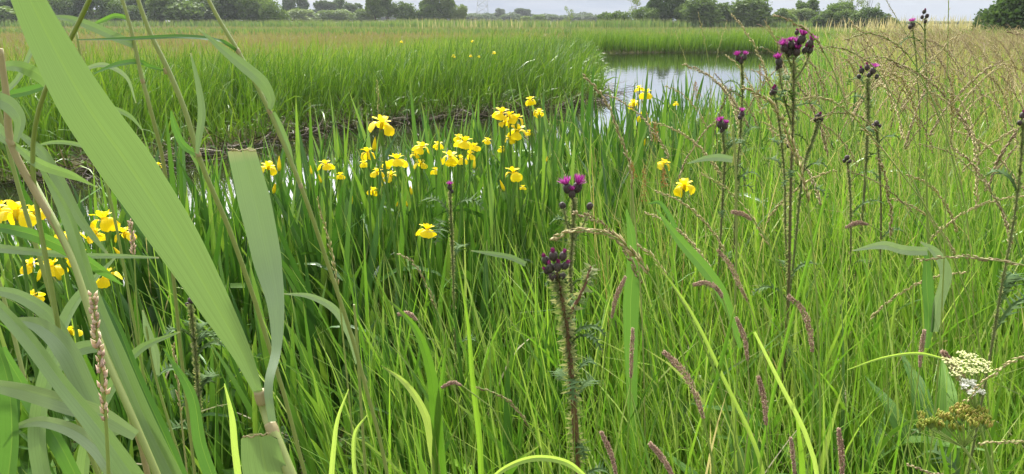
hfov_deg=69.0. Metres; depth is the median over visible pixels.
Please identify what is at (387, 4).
tree
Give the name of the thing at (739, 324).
velvet grass
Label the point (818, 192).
seed grass
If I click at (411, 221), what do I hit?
yellow iris
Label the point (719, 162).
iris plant
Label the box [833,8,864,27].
bush
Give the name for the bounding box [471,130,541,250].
yellow iris
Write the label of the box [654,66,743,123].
iris plant
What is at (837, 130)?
iris plant
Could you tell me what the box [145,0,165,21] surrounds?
bush
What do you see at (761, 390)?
velvet grass
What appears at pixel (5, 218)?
yellow iris
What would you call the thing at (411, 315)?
velvet grass
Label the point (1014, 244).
seed grass
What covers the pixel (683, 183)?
yellow iris
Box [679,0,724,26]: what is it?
bush
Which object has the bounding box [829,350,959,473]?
dock plant
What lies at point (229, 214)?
iris plant
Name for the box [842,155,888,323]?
marsh thistle
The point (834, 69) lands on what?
seed grass
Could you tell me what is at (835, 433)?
dock plant
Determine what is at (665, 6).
tree
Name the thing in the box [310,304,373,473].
iris plant
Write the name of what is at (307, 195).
iris plant
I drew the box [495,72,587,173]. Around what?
iris plant
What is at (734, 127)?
iris plant
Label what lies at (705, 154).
seed grass
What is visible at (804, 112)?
seed grass
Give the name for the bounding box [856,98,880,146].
iris plant
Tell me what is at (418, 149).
yellow iris
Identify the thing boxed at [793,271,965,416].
seed grass
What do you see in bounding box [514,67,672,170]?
iris plant
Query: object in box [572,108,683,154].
iris plant
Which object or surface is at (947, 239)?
seed grass
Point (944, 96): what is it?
seed grass
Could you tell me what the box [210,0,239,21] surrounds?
bush
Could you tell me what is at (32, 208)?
yellow iris
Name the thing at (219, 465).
iris plant
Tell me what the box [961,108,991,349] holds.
seed grass
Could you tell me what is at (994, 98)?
seed grass
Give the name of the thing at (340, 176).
yellow iris
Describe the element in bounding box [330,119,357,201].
iris plant
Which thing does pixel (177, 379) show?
seed grass
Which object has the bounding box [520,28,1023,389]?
seeding grass haze
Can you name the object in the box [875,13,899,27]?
bush
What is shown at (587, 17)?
bush
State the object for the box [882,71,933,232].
seed grass
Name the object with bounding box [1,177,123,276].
iris plant
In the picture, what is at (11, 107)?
reed
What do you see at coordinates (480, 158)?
iris plant
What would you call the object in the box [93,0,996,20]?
sky
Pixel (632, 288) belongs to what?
reed
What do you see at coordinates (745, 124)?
iris plant
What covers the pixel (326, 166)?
yellow iris
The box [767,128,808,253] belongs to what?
seed grass
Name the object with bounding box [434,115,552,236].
iris plant
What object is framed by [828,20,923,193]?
seed grass
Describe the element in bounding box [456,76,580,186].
iris plant
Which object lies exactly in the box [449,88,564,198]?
iris plant
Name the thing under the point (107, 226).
yellow iris
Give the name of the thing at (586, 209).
iris plant
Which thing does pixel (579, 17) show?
bush
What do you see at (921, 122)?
seed grass
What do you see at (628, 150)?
iris plant
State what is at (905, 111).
seed grass
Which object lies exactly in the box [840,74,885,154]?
seed grass
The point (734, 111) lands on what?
seed grass
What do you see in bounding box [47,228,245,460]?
yellow iris
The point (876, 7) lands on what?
tree
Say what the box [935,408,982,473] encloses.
umbel plant
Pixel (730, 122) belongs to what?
iris plant
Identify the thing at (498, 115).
yellow iris
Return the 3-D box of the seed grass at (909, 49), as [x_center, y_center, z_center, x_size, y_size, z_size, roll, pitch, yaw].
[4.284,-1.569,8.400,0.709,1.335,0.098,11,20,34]
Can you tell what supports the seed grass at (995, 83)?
on the ground at (76, 163)
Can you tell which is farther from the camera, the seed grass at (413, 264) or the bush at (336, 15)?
the bush at (336, 15)
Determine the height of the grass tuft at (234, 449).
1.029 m
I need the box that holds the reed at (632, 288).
[471,189,742,467]
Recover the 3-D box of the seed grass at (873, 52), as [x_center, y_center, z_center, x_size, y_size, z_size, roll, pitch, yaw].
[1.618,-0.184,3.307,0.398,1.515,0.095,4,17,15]
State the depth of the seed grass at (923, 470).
1.03 m
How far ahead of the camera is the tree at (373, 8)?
166.45 m
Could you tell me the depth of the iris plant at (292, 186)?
4.53 m
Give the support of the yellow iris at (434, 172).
on the ground at (76, 163)
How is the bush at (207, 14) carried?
on the ground at (76, 163)
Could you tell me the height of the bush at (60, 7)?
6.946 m
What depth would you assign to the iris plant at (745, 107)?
8.48 m
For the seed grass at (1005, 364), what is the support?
on the ground at (76, 163)
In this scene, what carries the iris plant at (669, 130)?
on the ground at (76, 163)
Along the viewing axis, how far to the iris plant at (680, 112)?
9.10 m
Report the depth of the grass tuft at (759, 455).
1.37 m
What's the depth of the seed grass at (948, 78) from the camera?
5.13 m
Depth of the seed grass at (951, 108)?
2.77 m
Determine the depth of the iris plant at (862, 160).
5.07 m
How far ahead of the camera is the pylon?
589.21 m
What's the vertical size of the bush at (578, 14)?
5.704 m
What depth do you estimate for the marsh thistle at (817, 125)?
2.22 m
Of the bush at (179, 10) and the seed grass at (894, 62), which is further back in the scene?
the bush at (179, 10)
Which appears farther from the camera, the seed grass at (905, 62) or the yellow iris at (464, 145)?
the seed grass at (905, 62)
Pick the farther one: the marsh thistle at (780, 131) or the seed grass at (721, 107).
the seed grass at (721, 107)
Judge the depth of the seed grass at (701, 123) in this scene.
3.38 m
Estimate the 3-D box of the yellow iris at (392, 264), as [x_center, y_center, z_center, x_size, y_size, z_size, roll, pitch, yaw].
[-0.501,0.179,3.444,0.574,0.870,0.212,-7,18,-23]
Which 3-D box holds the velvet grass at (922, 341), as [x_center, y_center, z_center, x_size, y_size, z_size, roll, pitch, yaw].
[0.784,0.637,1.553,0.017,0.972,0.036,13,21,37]
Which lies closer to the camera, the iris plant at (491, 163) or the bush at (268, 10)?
the iris plant at (491, 163)
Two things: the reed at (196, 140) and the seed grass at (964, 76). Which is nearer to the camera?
the reed at (196, 140)
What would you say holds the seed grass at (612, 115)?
on the ground at (76, 163)
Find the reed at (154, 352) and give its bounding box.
[142,310,181,459]
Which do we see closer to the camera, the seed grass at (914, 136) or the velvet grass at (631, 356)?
the velvet grass at (631, 356)
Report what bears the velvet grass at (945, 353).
on the ground at (76, 163)
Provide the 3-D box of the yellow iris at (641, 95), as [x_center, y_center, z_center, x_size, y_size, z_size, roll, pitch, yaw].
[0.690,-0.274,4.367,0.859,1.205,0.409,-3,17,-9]
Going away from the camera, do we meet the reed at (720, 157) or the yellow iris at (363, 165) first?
the reed at (720, 157)
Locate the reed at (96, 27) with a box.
[56,0,195,473]
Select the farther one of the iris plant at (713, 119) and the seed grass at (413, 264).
the iris plant at (713, 119)
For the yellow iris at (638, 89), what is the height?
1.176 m
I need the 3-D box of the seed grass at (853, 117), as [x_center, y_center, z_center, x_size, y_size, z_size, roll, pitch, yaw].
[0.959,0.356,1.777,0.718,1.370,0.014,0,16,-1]
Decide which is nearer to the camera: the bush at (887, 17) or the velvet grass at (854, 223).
the velvet grass at (854, 223)
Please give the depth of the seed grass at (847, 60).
5.63 m
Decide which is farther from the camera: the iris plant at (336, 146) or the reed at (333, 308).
the iris plant at (336, 146)
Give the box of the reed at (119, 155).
[11,0,296,473]
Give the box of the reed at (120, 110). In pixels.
[41,32,146,383]
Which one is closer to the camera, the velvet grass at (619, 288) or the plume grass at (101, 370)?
the plume grass at (101, 370)
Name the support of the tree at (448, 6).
on the ground at (76, 163)
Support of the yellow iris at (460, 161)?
on the ground at (76, 163)
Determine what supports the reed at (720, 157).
on the ground at (76, 163)
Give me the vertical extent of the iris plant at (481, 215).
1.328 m
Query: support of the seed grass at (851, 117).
on the ground at (76, 163)
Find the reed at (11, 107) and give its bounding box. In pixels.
[0,48,150,473]
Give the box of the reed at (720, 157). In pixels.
[687,125,737,415]
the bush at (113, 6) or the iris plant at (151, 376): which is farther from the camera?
the bush at (113, 6)
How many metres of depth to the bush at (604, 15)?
129.21 m
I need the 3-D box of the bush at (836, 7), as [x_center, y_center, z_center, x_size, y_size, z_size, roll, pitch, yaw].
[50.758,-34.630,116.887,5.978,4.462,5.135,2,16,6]
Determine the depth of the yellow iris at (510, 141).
3.21 m
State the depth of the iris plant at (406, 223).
3.37 m
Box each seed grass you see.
[171,342,187,472]
[317,196,356,469]
[376,80,386,309]
[397,253,468,473]
[476,387,553,473]
[550,227,714,473]
[572,210,686,440]
[583,74,645,470]
[606,94,728,308]
[636,243,743,473]
[644,211,790,413]
[652,121,785,305]
[655,190,760,376]
[665,120,716,227]
[675,31,714,264]
[681,63,791,251]
[688,21,726,291]
[689,87,732,174]
[698,12,713,261]
[700,172,798,469]
[714,73,762,173]
[714,169,836,342]
[718,82,751,230]
[725,87,771,200]
[730,63,784,168]
[731,13,797,280]
[741,85,820,473]
[761,121,811,199]
[764,20,795,169]
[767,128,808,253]
[771,72,896,219]
[773,14,888,471]
[776,135,860,336]
[777,35,881,186]
[780,103,864,233]
[787,73,876,252]
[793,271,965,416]
[795,95,993,460]
[799,57,822,159]
[802,53,862,129]
[809,111,966,461]
[812,74,909,175]
[812,121,869,231]
[813,46,953,356]
[818,84,875,195]
[823,102,860,161]
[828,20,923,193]
[828,74,885,192]
[829,39,836,135]
[830,40,853,113]
[840,57,863,140]
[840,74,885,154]
[843,31,979,375]
[845,79,910,182]
[846,169,979,396]
[847,55,969,370]
[848,18,923,299]
[857,41,917,149]
[857,44,937,126]
[859,75,939,194]
[861,43,882,110]
[862,30,962,211]
[869,195,1023,353]
[870,67,959,225]
[873,83,931,172]
[875,157,920,380]
[879,37,935,100]
[879,80,912,275]
[879,85,903,164]
[880,58,899,123]
[882,60,1003,250]
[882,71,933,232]
[882,127,1018,267]
[883,69,936,245]
[883,108,944,212]
[886,0,975,377]
[889,63,1021,271]
[892,198,960,269]
[901,104,966,220]
[906,174,964,297]
[906,463,942,473]
[910,67,1001,183]
[910,69,963,193]
[914,27,949,128]
[917,253,1023,265]
[918,144,1023,261]
[923,90,997,195]
[926,39,983,133]
[926,39,995,161]
[926,90,995,222]
[928,53,991,121]
[929,0,950,462]
[930,49,974,177]
[930,90,954,274]
[939,58,1013,172]
[943,144,1018,264]
[950,127,1019,269]
[950,146,1021,398]
[953,104,990,178]
[954,129,1023,197]
[955,114,992,230]
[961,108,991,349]
[962,352,1023,401]
[967,65,1017,149]
[968,70,994,193]
[978,439,1023,445]
[981,78,1014,211]
[983,94,1023,171]
[984,68,1002,130]
[989,75,1010,201]
[995,213,1023,272]
[1006,30,1023,37]
[1008,40,1023,69]
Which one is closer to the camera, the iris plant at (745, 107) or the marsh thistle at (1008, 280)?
the marsh thistle at (1008, 280)
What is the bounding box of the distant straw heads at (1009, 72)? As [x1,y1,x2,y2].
[664,24,1023,137]
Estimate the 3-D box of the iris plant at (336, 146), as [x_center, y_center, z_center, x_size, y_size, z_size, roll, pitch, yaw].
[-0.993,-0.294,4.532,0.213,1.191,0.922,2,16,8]
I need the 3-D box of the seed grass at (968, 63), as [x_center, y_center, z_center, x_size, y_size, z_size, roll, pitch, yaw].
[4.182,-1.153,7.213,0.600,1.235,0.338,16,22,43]
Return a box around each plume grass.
[88,290,110,473]
[127,219,141,372]
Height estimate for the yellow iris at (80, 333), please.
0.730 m
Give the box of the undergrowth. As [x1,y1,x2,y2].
[0,173,1023,473]
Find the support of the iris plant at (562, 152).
on the ground at (76, 163)
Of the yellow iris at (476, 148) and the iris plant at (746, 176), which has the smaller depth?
the yellow iris at (476, 148)
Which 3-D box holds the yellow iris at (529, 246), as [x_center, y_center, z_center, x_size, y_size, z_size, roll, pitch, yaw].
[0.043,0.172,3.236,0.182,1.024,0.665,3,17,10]
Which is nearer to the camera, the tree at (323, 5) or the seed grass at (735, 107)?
the seed grass at (735, 107)
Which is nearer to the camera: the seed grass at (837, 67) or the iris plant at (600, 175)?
the iris plant at (600, 175)
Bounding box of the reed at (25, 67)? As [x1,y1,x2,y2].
[0,49,107,473]
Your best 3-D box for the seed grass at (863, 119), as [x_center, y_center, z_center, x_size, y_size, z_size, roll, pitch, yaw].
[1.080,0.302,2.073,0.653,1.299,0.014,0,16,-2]
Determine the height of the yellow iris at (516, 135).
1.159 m
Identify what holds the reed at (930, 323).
on the ground at (76, 163)
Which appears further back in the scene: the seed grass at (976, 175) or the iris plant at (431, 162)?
the iris plant at (431, 162)
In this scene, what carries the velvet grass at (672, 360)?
on the ground at (76, 163)
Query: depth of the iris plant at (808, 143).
4.92 m
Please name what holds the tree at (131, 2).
on the ground at (76, 163)
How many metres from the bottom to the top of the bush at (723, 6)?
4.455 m
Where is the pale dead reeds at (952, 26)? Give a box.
[388,13,983,34]
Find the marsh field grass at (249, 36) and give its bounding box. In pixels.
[0,25,967,79]
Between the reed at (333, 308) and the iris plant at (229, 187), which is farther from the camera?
the iris plant at (229, 187)
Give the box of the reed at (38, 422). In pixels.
[0,258,216,473]
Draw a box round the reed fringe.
[0,17,907,35]
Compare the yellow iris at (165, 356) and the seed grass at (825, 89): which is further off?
the seed grass at (825, 89)
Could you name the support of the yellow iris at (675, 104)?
on the ground at (76, 163)
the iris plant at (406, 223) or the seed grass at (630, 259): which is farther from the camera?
the iris plant at (406, 223)
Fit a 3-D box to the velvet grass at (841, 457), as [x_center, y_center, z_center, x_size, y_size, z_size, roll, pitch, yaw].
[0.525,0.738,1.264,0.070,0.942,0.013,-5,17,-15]
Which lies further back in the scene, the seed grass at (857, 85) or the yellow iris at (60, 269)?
the seed grass at (857, 85)
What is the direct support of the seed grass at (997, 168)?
on the ground at (76, 163)
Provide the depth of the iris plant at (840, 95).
8.45 m
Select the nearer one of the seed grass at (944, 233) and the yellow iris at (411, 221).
the seed grass at (944, 233)
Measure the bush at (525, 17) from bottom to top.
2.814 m
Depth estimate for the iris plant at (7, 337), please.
2.82 m
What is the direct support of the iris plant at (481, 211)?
on the ground at (76, 163)
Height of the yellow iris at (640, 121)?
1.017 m
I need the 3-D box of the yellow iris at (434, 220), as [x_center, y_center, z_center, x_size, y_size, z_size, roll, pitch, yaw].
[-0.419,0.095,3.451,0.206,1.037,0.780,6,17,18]
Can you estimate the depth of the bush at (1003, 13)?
45.47 m
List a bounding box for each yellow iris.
[0,199,130,473]
[0,200,162,473]
[19,324,164,433]
[20,257,92,472]
[20,260,172,443]
[23,289,114,473]
[28,205,122,413]
[37,258,138,454]
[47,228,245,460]
[47,233,182,473]
[64,232,212,449]
[89,210,213,438]
[96,267,261,449]
[114,226,219,473]
[261,161,321,353]
[269,157,352,291]
[290,160,334,267]
[292,167,417,320]
[293,168,418,326]
[309,147,415,331]
[310,166,342,286]
[315,187,410,317]
[319,160,389,314]
[320,114,482,393]
[340,195,397,314]
[345,196,363,284]
[354,141,467,264]
[375,135,490,376]
[375,150,495,337]
[376,180,413,260]
[378,152,435,291]
[382,161,426,335]
[384,170,428,294]
[385,141,537,321]
[385,159,473,303]
[386,153,468,320]
[386,223,504,415]
[405,134,471,287]
[410,150,475,281]
[415,167,465,265]
[416,166,567,340]
[418,124,569,305]
[426,118,588,243]
[456,143,514,334]
[456,154,474,292]
[457,134,548,268]
[459,107,559,301]
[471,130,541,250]
[472,137,529,308]
[473,146,504,331]
[485,114,550,280]
[493,158,546,326]
[503,111,542,350]
[512,108,602,303]
[517,185,539,256]
[519,96,596,252]
[565,88,651,204]
[601,99,637,174]
[615,158,698,228]
[616,178,745,314]
[618,85,649,174]
[637,112,650,139]
[655,102,678,164]
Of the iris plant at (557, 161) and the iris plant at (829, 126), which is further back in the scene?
the iris plant at (829, 126)
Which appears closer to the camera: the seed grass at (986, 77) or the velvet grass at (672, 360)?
the velvet grass at (672, 360)
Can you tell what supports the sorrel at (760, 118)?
on the ground at (76, 163)
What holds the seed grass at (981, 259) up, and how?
on the ground at (76, 163)
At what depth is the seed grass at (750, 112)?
4.12 m
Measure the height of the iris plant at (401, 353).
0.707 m
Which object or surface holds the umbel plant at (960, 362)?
on the ground at (76, 163)
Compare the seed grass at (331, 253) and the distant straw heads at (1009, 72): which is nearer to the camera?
the seed grass at (331, 253)
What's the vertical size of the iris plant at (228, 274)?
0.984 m
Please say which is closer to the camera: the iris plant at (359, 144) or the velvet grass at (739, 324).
the velvet grass at (739, 324)
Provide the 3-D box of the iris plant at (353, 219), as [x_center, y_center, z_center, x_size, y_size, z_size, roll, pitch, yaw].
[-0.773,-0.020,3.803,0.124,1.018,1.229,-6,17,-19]
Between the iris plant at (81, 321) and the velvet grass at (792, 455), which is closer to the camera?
the velvet grass at (792, 455)
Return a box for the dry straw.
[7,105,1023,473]
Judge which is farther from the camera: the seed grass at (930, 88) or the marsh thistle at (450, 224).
the seed grass at (930, 88)
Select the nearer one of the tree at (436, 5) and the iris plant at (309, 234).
the iris plant at (309, 234)
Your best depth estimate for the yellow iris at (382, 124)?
2.43 m
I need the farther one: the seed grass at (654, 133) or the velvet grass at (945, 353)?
the seed grass at (654, 133)
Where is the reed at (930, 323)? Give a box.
[852,163,951,400]
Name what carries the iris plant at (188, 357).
on the ground at (76, 163)
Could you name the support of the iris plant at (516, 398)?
on the ground at (76, 163)
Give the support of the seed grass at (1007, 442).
on the ground at (76, 163)
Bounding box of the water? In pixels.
[0,52,798,285]
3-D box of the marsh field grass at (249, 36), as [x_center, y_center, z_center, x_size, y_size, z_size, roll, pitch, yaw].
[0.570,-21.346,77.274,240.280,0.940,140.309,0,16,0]
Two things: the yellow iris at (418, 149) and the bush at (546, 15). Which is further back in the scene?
the bush at (546, 15)
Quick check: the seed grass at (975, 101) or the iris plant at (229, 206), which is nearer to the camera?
the seed grass at (975, 101)
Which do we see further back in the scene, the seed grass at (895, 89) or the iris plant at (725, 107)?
the iris plant at (725, 107)
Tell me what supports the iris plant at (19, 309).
on the ground at (76, 163)
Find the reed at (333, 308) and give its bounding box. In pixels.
[284,293,366,473]
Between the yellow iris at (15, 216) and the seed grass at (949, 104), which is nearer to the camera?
the yellow iris at (15, 216)
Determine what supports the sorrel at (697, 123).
on the ground at (76, 163)
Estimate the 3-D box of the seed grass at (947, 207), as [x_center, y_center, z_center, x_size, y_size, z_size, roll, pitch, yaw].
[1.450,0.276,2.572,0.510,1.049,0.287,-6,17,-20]
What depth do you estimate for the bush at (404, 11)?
167.40 m
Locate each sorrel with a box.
[630,162,637,228]
[641,165,647,221]
[652,123,659,289]
[660,167,667,322]
[691,80,701,224]
[753,65,764,216]
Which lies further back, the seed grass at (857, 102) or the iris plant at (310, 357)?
the seed grass at (857, 102)
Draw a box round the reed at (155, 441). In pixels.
[0,170,187,473]
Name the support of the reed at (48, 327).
on the ground at (76, 163)
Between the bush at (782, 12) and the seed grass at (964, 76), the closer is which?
the seed grass at (964, 76)
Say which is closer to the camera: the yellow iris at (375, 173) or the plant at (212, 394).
the plant at (212, 394)
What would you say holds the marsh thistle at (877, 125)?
on the ground at (76, 163)
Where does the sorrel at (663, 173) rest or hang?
on the ground at (76, 163)
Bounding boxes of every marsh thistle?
[157,297,224,431]
[417,180,483,473]
[536,173,597,460]
[541,247,609,473]
[711,116,751,371]
[722,51,762,247]
[724,107,760,323]
[752,27,821,409]
[761,84,827,436]
[776,111,829,404]
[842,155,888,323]
[845,62,883,320]
[855,120,906,319]
[899,8,928,206]
[908,18,939,210]
[911,110,1023,473]
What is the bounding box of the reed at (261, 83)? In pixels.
[77,0,388,473]
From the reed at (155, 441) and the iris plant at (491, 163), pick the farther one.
the iris plant at (491, 163)
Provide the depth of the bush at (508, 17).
315.61 m
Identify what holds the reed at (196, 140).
on the ground at (76, 163)
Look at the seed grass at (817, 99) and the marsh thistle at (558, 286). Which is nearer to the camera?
the marsh thistle at (558, 286)
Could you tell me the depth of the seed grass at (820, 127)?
3.04 m
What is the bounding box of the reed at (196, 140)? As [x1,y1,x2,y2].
[94,0,306,473]
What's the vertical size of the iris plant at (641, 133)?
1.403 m
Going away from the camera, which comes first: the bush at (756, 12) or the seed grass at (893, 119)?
the seed grass at (893, 119)
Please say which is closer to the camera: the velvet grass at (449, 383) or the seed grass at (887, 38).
the velvet grass at (449, 383)
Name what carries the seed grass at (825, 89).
on the ground at (76, 163)
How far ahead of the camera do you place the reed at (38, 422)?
0.68 m
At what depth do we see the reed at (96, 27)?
0.88 m
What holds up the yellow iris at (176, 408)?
on the ground at (76, 163)
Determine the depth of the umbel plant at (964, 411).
1.06 m
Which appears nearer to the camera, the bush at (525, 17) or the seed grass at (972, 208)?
the seed grass at (972, 208)
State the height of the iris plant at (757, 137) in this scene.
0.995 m
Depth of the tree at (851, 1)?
142.73 m
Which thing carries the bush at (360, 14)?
on the ground at (76, 163)
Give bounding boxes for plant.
[0,221,77,373]
[1,132,161,316]
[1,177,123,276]
[2,162,106,304]
[5,304,32,374]
[7,164,238,318]
[17,348,34,461]
[32,202,194,297]
[59,175,105,371]
[96,325,189,407]
[97,106,217,299]
[132,185,299,371]
[135,190,227,385]
[157,162,261,473]
[169,270,208,383]
[170,132,308,314]
[178,179,231,232]
[185,391,278,473]
[190,145,293,210]
[195,141,288,207]
[203,349,285,441]
[224,148,457,306]
[229,264,326,423]
[241,170,469,405]
[249,303,398,463]
[263,104,301,219]
[268,105,318,305]
[274,165,358,302]
[285,157,355,197]
[297,177,430,360]
[300,184,450,342]
[305,89,454,216]
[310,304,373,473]
[330,94,362,222]
[330,100,360,172]
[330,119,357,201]
[343,135,373,250]
[366,305,472,430]
[371,127,481,331]
[375,82,498,241]
[376,110,551,261]
[376,159,407,209]
[387,119,486,182]
[389,156,410,278]
[392,139,477,219]
[395,102,580,277]
[411,108,469,160]
[418,286,435,395]
[418,296,539,452]
[426,90,559,252]
[431,114,495,222]
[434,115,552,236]
[437,175,525,316]
[446,273,598,425]
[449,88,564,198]
[454,141,582,202]
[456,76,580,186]
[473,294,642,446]
[476,220,606,373]
[479,141,557,190]
[481,85,650,246]
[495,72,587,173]
[495,155,523,197]
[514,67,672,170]
[518,59,633,197]
[522,54,619,173]
[532,85,574,310]
[532,201,581,335]
[546,71,583,152]
[548,102,566,215]
[556,75,657,138]
[561,61,687,253]
[565,97,657,177]
[568,119,634,232]
[570,89,597,154]
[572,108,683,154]
[574,176,595,295]
[587,66,706,153]
[597,85,698,146]
[609,122,697,211]
[620,80,667,145]
[623,79,713,212]
[628,82,642,136]
[634,91,708,154]
[636,75,703,131]
[636,85,747,151]
[636,93,776,153]
[639,88,772,241]
[647,80,718,158]
[651,70,711,133]
[653,88,745,161]
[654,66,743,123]
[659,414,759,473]
[666,119,736,163]
[669,70,709,147]
[676,147,768,210]
[681,134,776,237]
[683,89,698,148]
[691,403,984,473]
[693,110,738,153]
[697,85,739,140]
[702,92,732,162]
[714,107,772,148]
[718,89,738,140]
[721,111,786,202]
[723,91,732,123]
[725,92,753,124]
[732,97,769,150]
[737,103,799,168]
[756,140,770,202]
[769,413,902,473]
[777,103,828,173]
[784,111,848,147]
[798,89,845,122]
[799,98,864,158]
[803,113,816,197]
[806,102,856,157]
[816,123,912,211]
[828,71,850,122]
[828,87,900,187]
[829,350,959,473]
[835,86,920,129]
[835,98,843,145]
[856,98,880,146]
[916,410,981,473]
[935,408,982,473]
[942,350,992,473]
[949,400,995,473]
[959,377,993,473]
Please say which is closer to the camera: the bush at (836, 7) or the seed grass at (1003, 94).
the seed grass at (1003, 94)
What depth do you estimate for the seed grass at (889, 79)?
5.77 m
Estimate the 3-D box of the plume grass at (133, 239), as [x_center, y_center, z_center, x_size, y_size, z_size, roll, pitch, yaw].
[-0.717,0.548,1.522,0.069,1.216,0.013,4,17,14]
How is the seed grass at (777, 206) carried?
on the ground at (76, 163)
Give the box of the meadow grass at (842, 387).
[0,29,1023,473]
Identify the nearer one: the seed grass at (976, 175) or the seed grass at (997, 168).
the seed grass at (976, 175)
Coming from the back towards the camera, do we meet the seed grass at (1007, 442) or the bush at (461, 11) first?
the bush at (461, 11)
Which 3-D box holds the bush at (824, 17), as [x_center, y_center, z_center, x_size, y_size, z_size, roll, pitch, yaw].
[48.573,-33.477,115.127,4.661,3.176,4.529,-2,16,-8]
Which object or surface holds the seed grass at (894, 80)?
on the ground at (76, 163)
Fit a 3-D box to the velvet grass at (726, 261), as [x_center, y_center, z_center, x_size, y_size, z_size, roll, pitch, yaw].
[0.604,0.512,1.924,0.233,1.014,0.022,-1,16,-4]
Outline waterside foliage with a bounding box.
[0,39,873,473]
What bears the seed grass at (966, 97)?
on the ground at (76, 163)
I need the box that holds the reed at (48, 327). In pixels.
[0,0,158,473]
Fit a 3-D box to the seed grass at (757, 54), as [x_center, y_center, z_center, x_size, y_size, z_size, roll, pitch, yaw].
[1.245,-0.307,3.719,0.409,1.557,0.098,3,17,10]
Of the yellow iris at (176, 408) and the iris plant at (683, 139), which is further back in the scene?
the iris plant at (683, 139)
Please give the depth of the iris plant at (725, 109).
7.52 m
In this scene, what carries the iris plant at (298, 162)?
on the ground at (76, 163)
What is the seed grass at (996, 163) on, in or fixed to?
on the ground at (76, 163)
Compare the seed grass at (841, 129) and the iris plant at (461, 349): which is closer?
the iris plant at (461, 349)
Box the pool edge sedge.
[568,25,1023,52]
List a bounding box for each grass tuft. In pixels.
[224,383,367,473]
[381,255,483,473]
[495,455,584,473]
[651,141,838,473]
[753,331,943,473]
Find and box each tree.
[0,0,12,7]
[70,0,107,19]
[125,0,151,20]
[282,0,302,21]
[296,0,309,9]
[312,0,341,19]
[333,0,346,21]
[342,2,362,21]
[364,0,387,20]
[379,0,395,20]
[418,0,448,20]
[441,0,456,19]
[491,8,504,17]
[512,8,532,20]
[563,6,573,22]
[628,0,640,19]
[645,0,675,22]
[670,0,689,19]
[795,0,820,15]
[838,0,862,9]
[861,0,880,10]
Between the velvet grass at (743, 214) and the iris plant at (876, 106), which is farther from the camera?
the iris plant at (876, 106)
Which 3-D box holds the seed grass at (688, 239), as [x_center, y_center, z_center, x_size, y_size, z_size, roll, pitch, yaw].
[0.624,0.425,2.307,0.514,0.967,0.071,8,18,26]
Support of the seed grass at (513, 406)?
on the ground at (76, 163)
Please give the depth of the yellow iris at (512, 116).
3.25 m
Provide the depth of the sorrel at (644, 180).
2.96 m
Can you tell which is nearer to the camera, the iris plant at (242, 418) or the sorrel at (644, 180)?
the iris plant at (242, 418)
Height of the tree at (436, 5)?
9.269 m
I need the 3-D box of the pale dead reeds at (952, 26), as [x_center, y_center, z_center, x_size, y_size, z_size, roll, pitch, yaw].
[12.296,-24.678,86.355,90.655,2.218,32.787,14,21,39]
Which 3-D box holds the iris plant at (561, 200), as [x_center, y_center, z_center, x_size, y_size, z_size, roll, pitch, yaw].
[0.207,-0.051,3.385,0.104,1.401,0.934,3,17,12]
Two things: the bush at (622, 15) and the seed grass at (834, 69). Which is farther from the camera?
the bush at (622, 15)
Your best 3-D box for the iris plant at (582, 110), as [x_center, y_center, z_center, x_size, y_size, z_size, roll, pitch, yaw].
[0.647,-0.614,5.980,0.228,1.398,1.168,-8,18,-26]
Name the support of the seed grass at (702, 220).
on the ground at (76, 163)
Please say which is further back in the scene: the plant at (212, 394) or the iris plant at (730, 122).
the iris plant at (730, 122)
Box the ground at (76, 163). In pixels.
[0,21,973,473]
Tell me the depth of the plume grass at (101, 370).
0.49 m
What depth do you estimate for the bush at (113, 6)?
138.26 m
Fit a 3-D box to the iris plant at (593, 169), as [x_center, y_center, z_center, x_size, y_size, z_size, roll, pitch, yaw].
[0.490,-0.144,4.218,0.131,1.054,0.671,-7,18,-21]
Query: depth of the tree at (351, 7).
213.80 m
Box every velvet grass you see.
[397,311,467,473]
[440,380,519,473]
[591,275,626,473]
[599,431,617,473]
[625,328,634,473]
[648,441,673,473]
[662,350,713,473]
[692,280,737,472]
[717,248,772,468]
[730,210,790,416]
[734,317,749,471]
[756,375,768,473]
[786,294,814,473]
[789,437,796,473]
[836,427,845,473]
[844,220,914,428]
[899,329,926,473]
[940,349,993,470]
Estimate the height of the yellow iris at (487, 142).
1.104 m
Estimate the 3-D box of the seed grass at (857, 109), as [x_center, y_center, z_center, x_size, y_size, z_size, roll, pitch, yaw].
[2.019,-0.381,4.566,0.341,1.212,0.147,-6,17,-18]
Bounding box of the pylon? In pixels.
[476,0,488,12]
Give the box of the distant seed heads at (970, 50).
[492,24,1023,144]
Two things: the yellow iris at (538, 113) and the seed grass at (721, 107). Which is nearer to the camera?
the yellow iris at (538, 113)
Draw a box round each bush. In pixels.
[0,5,17,23]
[48,0,95,21]
[94,0,141,22]
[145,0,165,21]
[152,0,207,23]
[187,0,216,21]
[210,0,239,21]
[233,0,275,21]
[255,0,291,23]
[285,8,315,21]
[312,8,351,21]
[348,8,374,21]
[379,15,393,21]
[388,1,417,20]
[416,4,443,22]
[451,4,467,21]
[465,14,484,22]
[480,12,496,21]
[497,13,520,21]
[520,16,529,22]
[530,14,544,20]
[531,13,554,21]
[546,14,567,21]
[568,12,592,17]
[570,15,587,21]
[581,14,599,22]
[597,11,613,22]
[608,10,631,21]
[630,6,661,21]
[673,3,689,22]
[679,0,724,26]
[717,2,737,23]
[727,0,776,26]
[770,8,799,27]
[786,8,814,22]
[808,10,843,27]
[815,1,855,15]
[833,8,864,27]
[856,7,885,27]
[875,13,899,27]
[970,8,987,29]
[979,0,1023,31]
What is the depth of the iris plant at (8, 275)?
3.00 m

